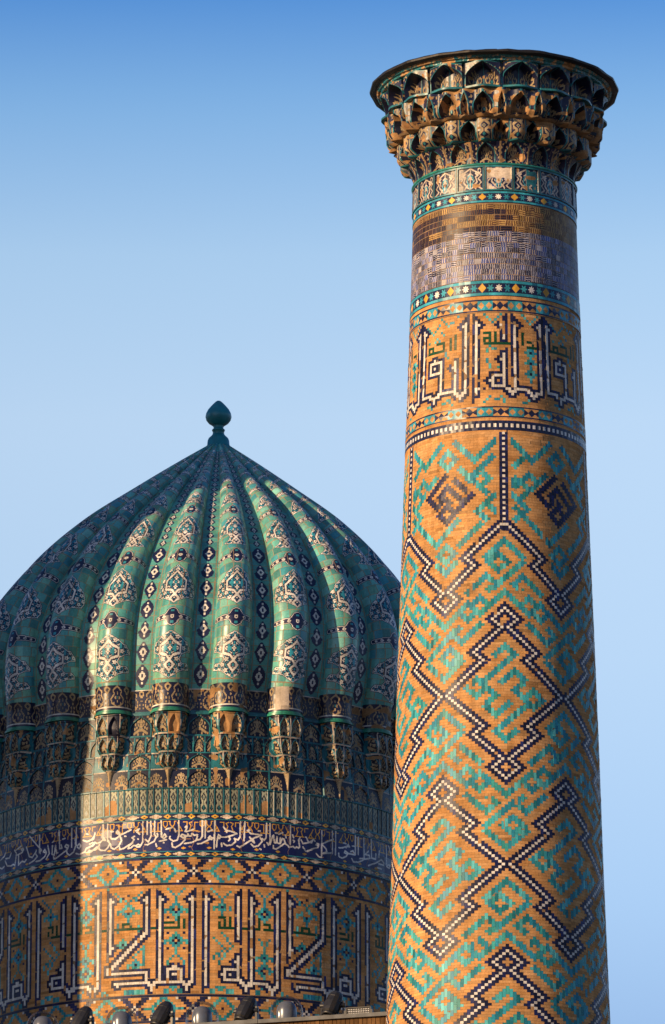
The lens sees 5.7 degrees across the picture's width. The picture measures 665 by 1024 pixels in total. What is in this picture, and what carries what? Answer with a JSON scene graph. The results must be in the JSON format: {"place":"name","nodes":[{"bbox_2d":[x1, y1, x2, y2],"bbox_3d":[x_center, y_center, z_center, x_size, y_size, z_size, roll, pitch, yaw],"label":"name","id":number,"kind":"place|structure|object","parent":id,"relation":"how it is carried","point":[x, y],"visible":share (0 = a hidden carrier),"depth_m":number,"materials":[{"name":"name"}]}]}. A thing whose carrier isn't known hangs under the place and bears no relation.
{"place":"outdoors","nodes":[
{"label":"outdoors","id":0,"kind":"place"},
{"bbox_2d":[187,1012,385,1023],"bbox_3d":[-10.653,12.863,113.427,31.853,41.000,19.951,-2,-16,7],"label":"facade","id":1,"kind":"structure","parent":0,"point":[369,1018],"depth_m":103.17,"materials":[{"name":"brick"}]},
{"bbox_2d":[27,1011,57,1023],"bbox_3d":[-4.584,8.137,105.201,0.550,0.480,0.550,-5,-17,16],"label":"domed lamp","id":2,"kind":"object","parent":1,"relation":"on","point":[42,1020],"visible":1,"depth_m":105.20,"materials":[{"name":"white plastic"}]},
{"bbox_2d":[69,1006,94,1023],"bbox_3d":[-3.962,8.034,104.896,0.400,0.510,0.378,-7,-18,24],"label":"swivel spotlight","id":3,"kind":"object","parent":1,"relation":"attached to","point":[83,1015],"visible":1,"depth_m":104.83,"materials":[{"name":"black metal"}]},
{"bbox_2d":[105,1006,137,1023],"bbox_3d":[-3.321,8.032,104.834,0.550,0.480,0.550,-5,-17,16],"label":"domed lamp","id":4,"kind":"object","parent":1,"relation":"on","point":[121,1017],"visible":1,"depth_m":104.77,"materials":[{"name":"white plastic"}]},
{"bbox_2d":[150,1001,174,1023],"bbox_3d":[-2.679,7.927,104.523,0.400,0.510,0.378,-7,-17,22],"label":"swivel spotlight","id":5,"kind":"object","parent":1,"relation":"attached to","point":[164,1013],"visible":1,"depth_m":104.44,"materials":[{"name":"black metal"}]},
{"bbox_2d":[0,401,399,1023],"bbox_3d":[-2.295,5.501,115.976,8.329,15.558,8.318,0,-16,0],"label":"ribbed dome","id":6,"kind":"structure","parent":1,"relation":"on","point":[198,669],"depth_m":112.81,"materials":[{"name":"tile"}]},
{"bbox_2d":[185,1001,218,1023],"bbox_3d":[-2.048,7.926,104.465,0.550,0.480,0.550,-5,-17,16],"label":"domed lamp","id":7,"kind":"object","parent":1,"relation":"on","point":[201,1014],"visible":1,"depth_m":104.39,"materials":[{"name":"white plastic"}]},
{"bbox_2d":[233,996,258,1020],"bbox_3d":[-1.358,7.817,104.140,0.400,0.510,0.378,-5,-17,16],"label":"swivel spotlight","id":8,"kind":"object","parent":1,"relation":"attached to","point":[247,1008],"visible":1,"depth_m":104.06,"materials":[{"name":"black metal"}]},
{"bbox_2d":[270,996,302,1018],"bbox_3d":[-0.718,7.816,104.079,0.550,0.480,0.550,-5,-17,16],"label":"domed lamp","id":9,"kind":"object","parent":1,"relation":"on","point":[286,1009],"visible":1,"depth_m":104.00,"materials":[{"name":"white plastic"}]},
{"bbox_2d":[319,991,345,1015],"bbox_3d":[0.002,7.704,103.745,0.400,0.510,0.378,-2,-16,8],"label":"swivel spotlight","id":10,"kind":"object","parent":1,"relation":"attached to","point":[334,1003],"visible":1,"depth_m":103.66,"materials":[{"name":"black metal"}]},
{"bbox_2d":[344,1006,372,1013],"bbox_3d":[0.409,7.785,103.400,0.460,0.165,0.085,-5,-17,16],"label":"led floodlight","id":11,"kind":"object","parent":1,"relation":"attached to","point":[365,1009],"visible":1,"depth_m":103.39,"materials":[{"name":"white plastic"}]},
{"bbox_2d":[0,0,664,1023],"label":"sky","id":12,"kind":"structure","parent":0,"point":[203,203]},
{"label":"ground","id":13,"kind":"structure","parent":0,"visible":0},
{"bbox_2d":[369,48,618,1023],"bbox_3d":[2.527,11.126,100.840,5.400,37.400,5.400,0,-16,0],"label":"minaret","id":14,"kind":"object","parent":13,"relation":"on","point":[497,908],"visible":1,"depth_m":102.58,"materials":[{"name":"tile"}]}
]}

